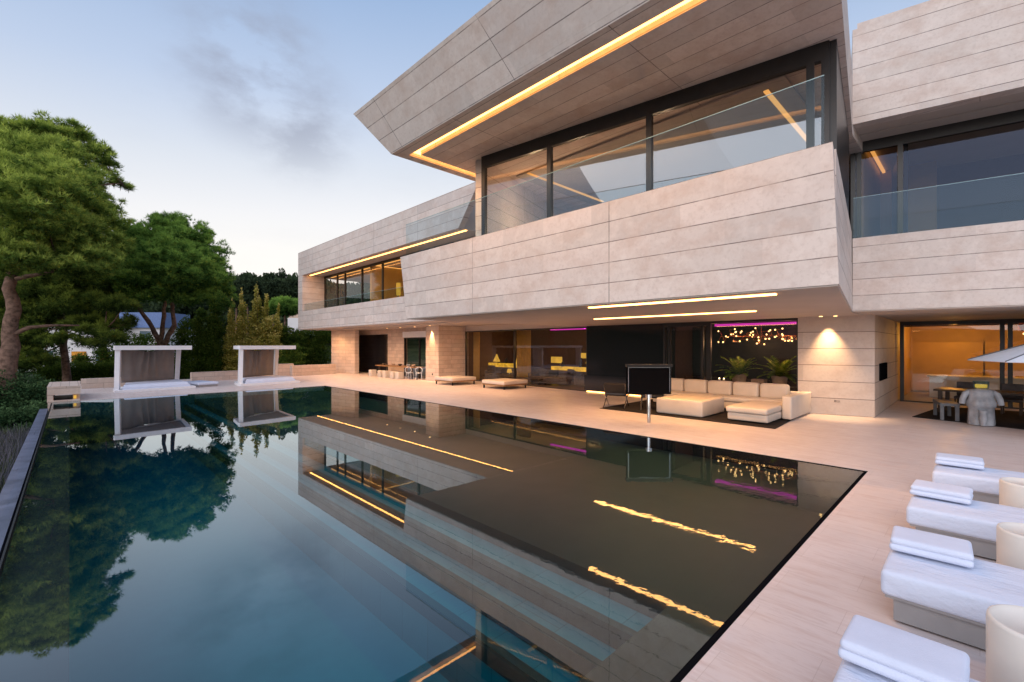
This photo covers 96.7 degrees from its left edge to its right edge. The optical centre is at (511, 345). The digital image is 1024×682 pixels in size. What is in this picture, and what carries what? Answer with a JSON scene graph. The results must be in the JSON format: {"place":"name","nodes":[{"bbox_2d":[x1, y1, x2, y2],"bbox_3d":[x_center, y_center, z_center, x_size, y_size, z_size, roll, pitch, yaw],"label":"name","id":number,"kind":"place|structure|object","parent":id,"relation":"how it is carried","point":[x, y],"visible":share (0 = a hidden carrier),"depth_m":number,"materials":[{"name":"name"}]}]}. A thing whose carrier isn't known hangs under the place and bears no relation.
{"place":"outdoors","nodes":[
{"label":"outdoors","id":0,"kind":"place"},
{"bbox_2d":[18,284,425,381],"bbox_3d":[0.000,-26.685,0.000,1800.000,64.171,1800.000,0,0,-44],"label":"ground","id":1,"kind":"structure","parent":0,"point":[412,351],"depth_m":115.45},
{"bbox_2d":[2,422,32,436],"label":"bush","id":2,"kind":"object","parent":1,"relation":"on","point":[27,424],"visible":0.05,"depth_m":18.36,"materials":[{"name":"green plant"}]},
{"bbox_2d":[0,404,46,434],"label":"bush","id":3,"kind":"object","parent":1,"relation":"on","point":[17,415],"visible":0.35,"depth_m":20.81,"materials":[{"name":"green plant"}]},
{"bbox_2d":[0,368,46,418],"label":"bush","id":4,"kind":"object","parent":1,"relation":"on","point":[29,379],"visible":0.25,"depth_m":24.18,"materials":[{"name":"green plant"}]},
{"bbox_2d":[0,409,47,559],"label":"garden wall","id":5,"kind":"structure","parent":1,"relation":"on","point":[15,483],"depth_m":8.11,"materials":[{"name":"stone"}]},
{"bbox_2d":[7,399,47,418],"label":"bush","id":6,"kind":"object","parent":1,"relation":"on","point":[40,404],"visible":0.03,"depth_m":22.70,"materials":[{"name":"green plant"}]},
{"bbox_2d":[0,379,60,417],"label":"bush","id":7,"kind":"object","parent":1,"relation":"on","point":[31,392],"visible":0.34,"depth_m":23.47,"materials":[{"name":"green plant"}]},
{"bbox_2d":[24,333,72,375],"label":"bush","id":8,"kind":"object","parent":1,"relation":"on","point":[53,351],"visible":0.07,"depth_m":40.76,"materials":[{"name":"green plant"}]},
{"bbox_2d":[0,109,137,399],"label":"pine tree","id":9,"kind":"object","parent":1,"relation":"on","point":[59,214],"visible":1,"depth_m":23.91,"materials":[{"name":"green plant"}]},
{"bbox_2d":[0,266,142,381],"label":"pine tree","id":10,"kind":"object","parent":1,"relation":"on","point":[45,300],"visible":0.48,"depth_m":28.74,"materials":[{"name":"green plant"}]},
{"bbox_2d":[30,359,114,386],"bbox_3d":[-33.356,2.448,36.358,1.884,2.796,7.262,0,0,30],"label":"hedge","id":11,"kind":"object","parent":1,"relation":"on","point":[103,369],"visible":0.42,"depth_m":35.48,"materials":[{"name":"green plant"}]},
{"bbox_2d":[71,353,95,377],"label":"tall shrub","id":12,"kind":"object","parent":1,"relation":"on","point":[81,358],"visible":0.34,"depth_m":39.65,"materials":[{"name":"green plant"}]},
{"bbox_2d":[90,345,114,370],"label":"tall shrub","id":13,"kind":"object","parent":1,"relation":"on","point":[101,354],"visible":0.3,"depth_m":39.67,"materials":[{"name":"green plant"}]},
{"bbox_2d":[44,312,195,365],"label":"neighbour house","id":14,"kind":"structure","parent":1,"relation":"on","point":[143,326],"depth_m":61.60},
{"bbox_2d":[106,330,133,363],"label":"tall shrub","id":15,"kind":"object","parent":1,"relation":"on","point":[112,358],"visible":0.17,"depth_m":39.65,"materials":[{"name":"green plant"}]},
{"bbox_2d":[129,333,155,351],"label":"tall shrub","id":16,"kind":"object","parent":1,"relation":"on","point":[142,340],"visible":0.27,"depth_m":39.84,"materials":[{"name":"green plant"}]},
{"bbox_2d":[104,210,239,379],"bbox_3d":[-24.479,-3.327,31.668,9.992,13.106,7.047,0,0,9],"label":"umbrella pine","id":17,"kind":"object","parent":1,"relation":"on","point":[178,259],"visible":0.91,"depth_m":30.79,"materials":[{"name":"plant"}]},
{"bbox_2d":[168,314,195,379],"bbox_3d":[-27.484,0.299,37.970,2.582,5.903,2.853,0,0,-14],"label":"tall shrub","id":18,"kind":"object","parent":1,"relation":"on","point":[180,340],"visible":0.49,"depth_m":37.59,"materials":[{"name":"green plant"}]},
{"bbox_2d":[180,307,214,377],"bbox_3d":[-26.103,0.007,37.941,2.631,6.488,2.540,0,0,1],"label":"tall shrub","id":19,"kind":"object","parent":1,"relation":"on","point":[197,326],"visible":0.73,"depth_m":37.45,"materials":[{"name":"green plant"}]},
{"bbox_2d":[195,305,230,371],"bbox_3d":[-24.773,-0.388,37.933,2.906,7.287,2.999,0,0,-10],"label":"tall shrub","id":20,"kind":"object","parent":1,"relation":"on","point":[214,328],"visible":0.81,"depth_m":37.62,"materials":[{"name":"green plant"}]},
{"bbox_2d":[221,298,241,370],"bbox_3d":[-23.700,-0.438,38.481,1.858,7.378,2.079,0,0,-44],"label":"tall shrub","id":21,"kind":"object","parent":1,"relation":"on","point":[230,336],"visible":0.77,"depth_m":38.22,"materials":[{"name":"green plant"}]},
{"bbox_2d":[227,281,245,333],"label":"hillside tree","id":22,"kind":"object","parent":1,"relation":"on","point":[238,292],"visible":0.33,"depth_m":117.43,"materials":[{"name":"plant"}]},
{"bbox_2d":[56,271,425,341],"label":"wooded hill foliage","id":23,"kind":"object","parent":1,"relation":"on","point":[352,289],"visible":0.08,"depth_m":123.53,"materials":[{"name":"plant"}]},
{"bbox_2d":[232,288,252,370],"bbox_3d":[-22.945,-0.901,39.078,2.156,8.304,1.912,0,0,-44],"label":"tall shrub","id":24,"kind":"object","parent":1,"relation":"on","point":[242,322],"visible":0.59,"depth_m":38.81,"materials":[{"name":"green plant"}]},
{"bbox_2d":[235,277,261,335],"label":"hillside tree","id":25,"kind":"object","parent":1,"relation":"on","point":[251,283],"visible":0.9,"depth_m":117.20,"materials":[{"name":"plant"}]},
{"bbox_2d":[245,285,267,350],"bbox_3d":[-22.204,-1.188,39.419,2.165,8.878,2.153,0,0,-44],"label":"tall shrub","id":26,"kind":"object","parent":1,"relation":"on","point":[255,338],"visible":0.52,"depth_m":39.35,"materials":[{"name":"green plant"}]},
{"bbox_2d":[257,293,275,345],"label":"tall shrub","id":27,"kind":"object","parent":1,"relation":"on","point":[267,319],"visible":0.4,"depth_m":39.60,"materials":[{"name":"green plant"}]},
{"bbox_2d":[259,268,286,326],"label":"hillside tree","id":28,"kind":"object","parent":1,"relation":"on","point":[270,284],"visible":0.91,"depth_m":116.87,"materials":[{"name":"plant"}]},
{"bbox_2d":[266,303,282,363],"bbox_3d":[-20.826,-0.261,39.962,1.663,7.023,1.646,0,0,-17],"label":"tall shrub","id":29,"kind":"object","parent":1,"relation":"on","point":[276,336],"visible":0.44,"depth_m":39.84,"materials":[{"name":"green plant"}]},
{"bbox_2d":[268,295,297,327],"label":"umbrella pine","id":30,"kind":"object","parent":1,"relation":"on","point":[288,306],"visible":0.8,"depth_m":60.84,"materials":[{"name":"plant"}]},
{"bbox_2d":[276,275,297,315],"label":"hillside tree","id":31,"kind":"object","parent":1,"relation":"on","point":[284,288],"visible":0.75,"depth_m":116.41,"materials":[{"name":"plant"}]},
{"bbox_2d":[279,323,295,360],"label":"tall shrub","id":32,"kind":"object","parent":1,"relation":"on","point":[285,339],"visible":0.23,"depth_m":40.62,"materials":[{"name":"green plant"}]},
{"bbox_2d":[278,343,308,364],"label":"tall shrub","id":33,"kind":"object","parent":1,"relation":"on","point":[295,356],"visible":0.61,"depth_m":37.54,"materials":[{"name":"green plant"}]},
{"bbox_2d":[287,314,309,334],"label":"distant house","id":34,"kind":"structure","parent":1,"relation":"on","point":[292,322],"depth_m":90.00,"materials":[{"name":"white"}]},
{"bbox_2d":[289,329,318,364],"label":"tall shrub","id":35,"kind":"object","parent":1,"relation":"on","point":[300,337],"visible":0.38,"depth_m":41.69,"materials":[{"name":"green plant"}]},
{"bbox_2d":[306,330,330,364],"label":"tall shrub","id":36,"kind":"object","parent":1,"relation":"on","point":[320,342],"visible":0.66,"depth_m":42.50,"materials":[{"name":"green plant"}]},
{"bbox_2d":[69,457,448,681],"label":"pool floor","id":37,"kind":"structure","parent":0,"point":[193,569],"depth_m":7.13,"materials":[{"name":"tile"}]},
{"bbox_2d":[196,448,651,681],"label":"pool steps","id":38,"kind":"structure","parent":37,"relation":"on","point":[446,656],"depth_m":6.10,"materials":[{"name":"tile"}]},
{"bbox_2d":[213,446,669,681],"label":"step nosing","id":39,"kind":"object","parent":38,"relation":"attached to","point":[577,661],"visible":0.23,"depth_m":5.70,"materials":[{"name":"stone"}]},
{"bbox_2d":[0,437,851,681],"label":"pool shelf","id":40,"kind":"object","parent":37,"relation":"on","point":[703,546],"visible":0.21,"depth_m":6.36,"materials":[{"name":"stone"}]},
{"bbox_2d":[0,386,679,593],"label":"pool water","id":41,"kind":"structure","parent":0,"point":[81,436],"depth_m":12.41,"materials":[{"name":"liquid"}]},
{"bbox_2d":[0,0,928,283],"label":"sky","id":42,"kind":"structure","parent":0,"point":[237,116],"materials":[{"name":"blue"}]},
{"bbox_2d":[54,367,1023,681],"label":"terrace paving","id":43,"kind":"structure","parent":0,"point":[808,603],"depth_m":8.41,"materials":[{"name":"stone"}]},
{"bbox_2d":[0,403,51,577],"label":"overflow channel","id":44,"kind":"object","parent":43,"relation":"in","point":[7,545],"visible":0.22,"depth_m":6.22,"materials":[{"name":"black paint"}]},
{"bbox_2d":[47,381,80,410],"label":"stone block","id":45,"kind":"structure","parent":43,"relation":"on","point":[64,388],"depth_m":17.96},
{"bbox_2d":[81,377,124,388],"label":"garden wall","id":46,"kind":"structure","parent":43,"relation":"on","point":[88,383],"depth_m":23.46,"materials":[{"name":"stone"}]},
{"bbox_2d":[113,346,195,392],"bbox_3d":[-18.584,1.105,23.536,3.229,2.190,4.359,0,0,-44],"label":"cabana","id":47,"kind":"object","parent":43,"relation":"on","point":[134,366],"visible":1,"depth_m":23.13,"materials":[{"name":"fabric"}]},
{"bbox_2d":[187,380,218,386],"bbox_3d":[-16.980,2.080,24.776,1.900,0.240,1.000,0,0,31],"label":"sun bed","id":48,"kind":"object","parent":43,"relation":"on","point":[200,383],"visible":0.81,"depth_m":24.31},
{"bbox_2d":[190,370,255,380],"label":"garden wall","id":49,"kind":"structure","parent":43,"relation":"on","point":[217,375],"depth_m":28.54,"materials":[{"name":"stone"}]},
{"bbox_2d":[233,346,299,385],"bbox_3d":[-14.858,1.105,27.020,3.229,2.190,4.359,0,0,-44],"label":"cabana","id":50,"kind":"object","parent":43,"relation":"on","point":[260,364],"visible":1,"depth_m":26.70,"materials":[{"name":"white paint"}]},
{"bbox_2d":[256,364,293,376],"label":"garden wall","id":51,"kind":"structure","parent":43,"relation":"on","point":[283,369],"depth_m":33.09,"materials":[{"name":"stone"}]},
{"bbox_2d":[290,364,335,375],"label":"garden wall","id":52,"kind":"structure","parent":43,"relation":"on","point":[304,370],"depth_m":33.71,"materials":[{"name":"stone"}]},
{"bbox_2d":[395,372,403,378],"bbox_3d":[-7.397,1.970,29.911,0.420,0.460,0.420,0,0,-44],"label":"stool","id":53,"kind":"object","parent":43,"relation":"on","point":[399,375],"visible":0.95,"depth_m":29.77,"materials":[{"name":"fabric"}]},
{"bbox_2d":[375,365,424,378],"bbox_3d":[-7.868,1.810,31.615,0.900,0.780,5.100,0,0,-44],"label":"dining table","id":54,"kind":"object","parent":43,"relation":"on","point":[419,371],"visible":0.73,"depth_m":30.63,"materials":[{"name":"brown wood"}]},
{"bbox_2d":[435,375,475,385],"bbox_3d":[-3.244,1.990,25.999,1.700,0.420,1.700,0,0,-44],"label":"daybed","id":55,"kind":"object","parent":43,"relation":"on","point":[455,378],"visible":1,"depth_m":25.49,"materials":[{"name":"fabric"}]},
{"bbox_2d":[482,378,527,389],"bbox_3d":[-0.377,1.990,23.625,1.700,0.420,1.700,0,0,-44],"label":"daybed","id":56,"kind":"object","parent":43,"relation":"on","point":[503,382],"visible":1,"depth_m":23.09,"materials":[{"name":"fabric"}]},
{"bbox_2d":[328,386,867,681],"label":"pool edge drain","id":57,"kind":"object","parent":43,"relation":"in","point":[853,477],"visible":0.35,"depth_m":8.55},
{"bbox_2d":[625,364,672,422],"bbox_3d":[3.931,1.370,13.044,1.320,1.660,0.230,0,0,0],"label":"outdoor screen","id":58,"kind":"object","parent":43,"relation":"on","point":[647,380],"visible":1,"depth_m":13.06,"materials":[{"name":"black paint"}]},
{"bbox_2d":[298,0,1023,417],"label":"villa","id":59,"kind":"object","parent":43,"relation":"on","point":[682,186],"visible":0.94,"depth_m":11.94,"materials":[{"name":"stone"}]},
{"bbox_2d":[359,334,387,371],"bbox_3d":[-11.166,0.675,36.498,0.120,3.050,5.300,0,0,-44],"label":"door","id":60,"kind":"structure","parent":59,"relation":"in","point":[373,349],"depth_m":36.48,"materials":[{"name":"metal"}]},
{"bbox_2d":[324,242,453,307],"bbox_3d":[-8.890,-3.705,29.854,0.120,3.410,16.800,0,0,-44],"label":"window","id":61,"kind":"structure","parent":59,"relation":"in","point":[396,258],"depth_m":31.52,"materials":[{"name":"metal"}]},
{"bbox_2d":[396,283,400,296],"bbox_3d":[-7.367,-3.025,29.521,0.280,2.050,0.273,0,0,-44],"label":"floor lamp","id":62,"kind":"object","parent":59,"relation":"on","point":[398,290],"visible":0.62,"depth_m":29.42,"materials":[{"name":"metal"}]},
{"bbox_2d":[404,337,425,377],"bbox_3d":[-6.705,0.825,31.839,0.120,2.750,3.000,0,0,-44],"label":"window","id":63,"kind":"structure","parent":59,"relation":"in","point":[417,337],"depth_m":32.30,"materials":[{"name":"metal"}]},
{"bbox_2d":[473,332,479,379],"bbox_3d":[-2.270,0.655,29.149,0.107,3.050,0.559,0,0,-44],"label":"curtain","id":64,"kind":"object","parent":59,"relation":"hanging from","point":[476,354],"visible":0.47,"depth_m":29.10,"materials":[{"name":"fabric"}]},
{"bbox_2d":[488,363,512,367],"bbox_3d":[-0.709,1.705,31.532,0.350,0.950,2.400,0,0,-44],"label":"backlit console","id":65,"kind":"object","parent":59,"relation":"on","point":[510,365],"visible":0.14,"depth_m":31.22,"materials":[{"name":"stone"}]},
{"bbox_2d":[485,367,516,378],"bbox_3d":[-0.507,1.740,28.241,0.950,0.720,2.600,0,0,-44],"label":"sofa","id":66,"kind":"object","parent":59,"relation":"on","point":[495,372],"visible":0.69,"depth_m":28.42,"materials":[{"name":"grey fabric"}]},
{"bbox_2d":[499,376,545,384],"bbox_3d":[0.614,2.010,26.263,0.700,0.340,3.200,0,0,-44],"label":"coffee table","id":67,"kind":"object","parent":59,"relation":"on","point":[538,379],"visible":0.56,"depth_m":25.84,"materials":[{"name":"brown wood"}]},
{"bbox_2d":[517,330,530,383],"bbox_3d":[0.680,0.655,26.402,0.107,3.050,1.108,0,0,-44],"label":"curtain","id":68,"kind":"object","parent":59,"relation":"hanging from","point":[523,353],"visible":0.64,"depth_m":26.34,"materials":[{"name":"fabric"}]},
{"bbox_2d":[465,327,588,390],"bbox_3d":[0.349,0.655,25.413,0.120,3.090,9.859,0,0,-42],"label":"window","id":69,"kind":"structure","parent":59,"relation":"in","point":[514,331],"depth_m":25.58,"materials":[{"name":"metal"}]},
{"bbox_2d":[528,369,573,384],"bbox_3d":[2.210,1.740,25.304,0.950,0.720,2.800,0,0,-44],"label":"sofa","id":70,"kind":"object","parent":59,"relation":"on","point":[560,377],"visible":0.94,"depth_m":24.98,"materials":[{"name":"grey fabric"}]},
{"bbox_2d":[551,357,561,362],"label":"wall panel","id":71,"kind":"structure","parent":59,"relation":"attached to","point":[556,359],"depth_m":29.26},
{"bbox_2d":[551,366,585,371],"bbox_3d":[3.458,1.705,26.099,0.350,0.950,2.900,0,0,-44],"label":"backlit console","id":72,"kind":"object","parent":59,"relation":"on","point":[580,369],"visible":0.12,"depth_m":26.08,"materials":[{"name":"stone"}]},
{"bbox_2d":[574,371,585,385],"bbox_3d":[4.204,1.740,23.755,0.950,0.720,1.800,0,0,-44],"label":"sofa","id":73,"kind":"object","parent":59,"relation":"on","point":[578,378],"visible":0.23,"depth_m":23.82,"materials":[{"name":"grey fabric"}]},
{"bbox_2d":[481,40,829,234],"bbox_3d":[2.575,-4.072,11.359,8.789,3.445,0.120,0,0,38],"label":"window","id":74,"kind":"structure","parent":59,"relation":"in","point":[808,57],"depth_m":10.34,"materials":[{"name":"metal"}]},
{"bbox_2d":[663,322,708,380],"bbox_3d":[6.904,0.645,18.082,0.120,3.110,1.902,0,0,-42],"label":"window","id":75,"kind":"structure","parent":59,"relation":"in","point":[686,324],"depth_m":17.96,"materials":[{"name":"metal"}]},
{"bbox_2d":[709,318,797,390],"bbox_3d":[8.545,0.645,16.247,0.120,3.110,3.023,0,0,-42],"label":"window","id":76,"kind":"structure","parent":59,"relation":"in","point":[786,319],"depth_m":16.70,"materials":[{"name":"metal"}]},
{"bbox_2d":[718,327,796,344],"bbox_3d":[9.341,-0.383,17.082,0.804,0.734,3.089,0,0,-44],"label":"chandelier","id":77,"kind":"object","parent":59,"relation":"hanging from","point":[749,335],"visible":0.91,"depth_m":17.12,"materials":[{"name":"gold metal"}]},
{"bbox_2d":[790,386,796,390],"bbox_3d":[9.074,1.820,16.775,0.600,0.720,2.900,0,0,-44],"label":"sideboard","id":78,"kind":"object","parent":59,"relation":"on","point":[793,388],"depth_m":15.74,"materials":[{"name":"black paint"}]},
{"bbox_2d":[714,356,760,382],"bbox_3d":[8.579,0.928,17.267,1.811,1.064,1.540,0,0,-44],"label":"potted cycad","id":79,"kind":"object","parent":78,"relation":"on","point":[738,376],"visible":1,"depth_m":17.04,"materials":[{"name":"plant"}]},
{"bbox_2d":[753,356,796,383],"bbox_3d":[9.595,0.903,16.247,1.627,1.114,1.647,0,0,-44],"label":"potted cycad","id":80,"kind":"object","parent":78,"relation":"on","point":[779,377],"visible":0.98,"depth_m":16.05,"materials":[{"name":"plant"}]},
{"bbox_2d":[851,109,1023,238],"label":"window","id":81,"kind":"structure","parent":59,"relation":"in","point":[1013,117],"depth_m":13.12,"materials":[{"name":"metal"}]},
{"bbox_2d":[900,319,1023,409],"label":"window","id":82,"kind":"structure","parent":59,"relation":"in","point":[1002,322],"depth_m":16.22,"materials":[{"name":"metal"}]},
{"bbox_2d":[910,342,1023,390],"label":"kitchen cabinet","id":83,"kind":"object","parent":59,"relation":"attached to","point":[945,358],"visible":0.7,"depth_m":20.55,"materials":[{"name":"brown wood"}]},
{"bbox_2d":[926,374,1023,400],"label":"kitchen island","id":84,"kind":"structure","parent":59,"relation":"in","point":[937,380],"depth_m":18.75,"materials":[{"name":"brown"}]},
{"bbox_2d":[600,399,796,428],"bbox_3d":[6.330,2.188,15.257,3.850,0.016,5.550,0,0,-44],"label":"rug","id":85,"kind":"object","parent":43,"relation":"on","point":[722,417],"visible":0.43,"depth_m":13.96,"materials":[{"name":"fabric"}]},
{"bbox_2d":[602,383,628,408],"bbox_3d":[3.691,1.758,16.144,0.764,0.877,0.860,0,0,26],"label":"lounge chair","id":86,"kind":"object","parent":85,"relation":"on","point":[614,389],"visible":0.89,"depth_m":15.93,"materials":[{"name":"metal"}]},
{"bbox_2d":[640,394,663,410],"bbox_3d":[4.778,1.758,15.457,0.764,0.877,0.860,0,0,21],"label":"lounge chair","id":87,"kind":"object","parent":85,"relation":"on","point":[653,396],"visible":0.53,"depth_m":15.27,"materials":[{"name":"black leather"}]},
{"bbox_2d":[657,394,723,417],"bbox_3d":[5.771,1.923,14.721,1.700,0.515,1.500,0,0,-44],"label":"ottoman","id":88,"kind":"object","parent":85,"relation":"on","point":[698,406],"visible":1,"depth_m":14.19,"materials":[{"name":"fabric"}]},
{"bbox_2d":[653,378,810,422],"bbox_3d":[6.658,1.705,15.214,3.440,0.890,4.970,0,0,-44],"label":"corner sofa","id":89,"kind":"object","parent":85,"relation":"on","point":[758,402],"visible":0.82,"depth_m":14.77,"materials":[{"name":"fabric"}]},
{"bbox_2d":[833,659,979,681],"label":"sun lounger","id":90,"kind":"object","parent":43,"relation":"on","point":[847,671],"visible":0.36,"depth_m":2.48,"materials":[{"name":"fabric"}]},
{"bbox_2d":[838,615,969,681],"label":"towel","id":91,"kind":"object","parent":90,"relation":"on","point":[891,652],"visible":1,"depth_m":2.46,"materials":[{"name":"fabric"}]},
{"bbox_2d":[881,549,1023,649],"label":"sun lounger","id":92,"kind":"object","parent":43,"relation":"on","point":[951,601],"visible":0.77,"depth_m":3.47,"materials":[{"name":"fabric"}]},
{"bbox_2d":[889,526,973,567],"bbox_3d":[3.583,1.710,3.903,0.520,0.116,0.400,0,0,43],"label":"towel","id":93,"kind":"object","parent":92,"relation":"on","point":[946,549],"visible":1,"depth_m":3.81,"materials":[{"name":"fabric"}]},
{"bbox_2d":[906,494,1023,559],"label":"sun lounger","id":94,"kind":"object","parent":43,"relation":"on","point":[974,522],"visible":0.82,"depth_m":4.87,"materials":[{"name":"fabric"}]},
{"bbox_2d":[909,479,972,504],"bbox_3d":[5.039,1.710,5.347,0.400,0.116,0.520,0,0,-42],"label":"towel","id":95,"kind":"object","parent":94,"relation":"on","point":[948,492],"visible":1,"depth_m":5.25,"materials":[{"name":"fabric"}]},
{"bbox_2d":[912,406,1023,429],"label":"rug","id":96,"kind":"object","parent":43,"relation":"on","point":[1011,419],"visible":0.6,"depth_m":13.76,"materials":[{"name":"fabric"}]},
{"bbox_2d":[933,399,959,420],"bbox_3d":[13.048,1.930,13.693,0.420,0.500,1.300,0,0,36],"label":"bench","id":97,"kind":"object","parent":96,"relation":"on","point":[942,403],"visible":1,"depth_m":13.30,"materials":[{"name":"grey paint"}]},
{"bbox_2d":[954,381,975,409],"bbox_3d":[15.174,1.705,15.243,0.490,0.950,0.480,0,0,-36],"label":"dining chair","id":98,"kind":"object","parent":96,"relation":"on","point":[965,385],"visible":0.53,"depth_m":15.34,"materials":[{"name":"grey fabric"}]},
{"bbox_2d":[933,387,1023,411],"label":"dining table","id":99,"kind":"object","parent":96,"relation":"on","point":[947,390],"visible":0.65,"depth_m":14.66,"materials":[{"name":"brown wood"}]},
{"bbox_2d":[959,381,1004,425],"bbox_3d":[12.866,1.580,12.477,0.621,1.200,0.705,0,0,-14],"label":"statue","id":100,"kind":"object","parent":96,"relation":"on","point":[981,404],"visible":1,"depth_m":12.35,"materials":[{"name":"grey stone"}]},
{"bbox_2d":[1000,383,1023,415],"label":"dining chair","id":101,"kind":"object","parent":96,"relation":"on","point":[1013,398],"visible":0.81,"depth_m":14.45,"materials":[{"name":"grey fabric"}]},
{"bbox_2d":[932,464,1023,503],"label":"sun lounger","id":102,"kind":"object","parent":43,"relation":"on","point":[983,484],"visible":0.58,"depth_m":6.29,"materials":[{"name":"fabric"}]},
{"bbox_2d":[935,453,983,469],"bbox_3d":[6.636,1.710,6.760,0.520,0.116,0.400,0,0,44],"label":"towel","id":103,"kind":"object","parent":102,"relation":"on","point":[960,460],"visible":1,"depth_m":6.66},
{"bbox_2d":[968,344,1023,362],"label":"parasol","id":104,"kind":"object","parent":43,"relation":"on","point":[1015,354],"visible":1,"depth_m":11.08,"materials":[{"name":"white fabric"}]},
{"bbox_2d":[986,604,1023,681],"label":"side table","id":105,"kind":"object","parent":43,"relation":"on","point":[1004,642],"visible":1,"depth_m":2.71,"materials":[{"name":"beige plastic"}]},
{"bbox_2d":[996,522,1023,569],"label":"side table","id":106,"kind":"object","parent":43,"relation":"on","point":[1010,544],"visible":0.75,"depth_m":4.06,"materials":[{"name":"beige plastic"}]},
{"bbox_2d":[999,477,1023,508],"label":"side table","id":107,"kind":"object","parent":43,"relation":"on","point":[1011,491],"visible":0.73,"depth_m":5.49,"materials":[{"name":"beige plastic"}]},
{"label":"planting bed ground","id":108,"kind":"structure","parent":0,"visible":0},
{"bbox_2d":[0,424,37,492],"bbox_3d":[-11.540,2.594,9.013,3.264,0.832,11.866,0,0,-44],"label":"lavender ground cover","id":109,"kind":"object","parent":108,"relation":"on","point":[17,442],"visible":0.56,"depth_m":11.33,"materials":[{"name":"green plant"}]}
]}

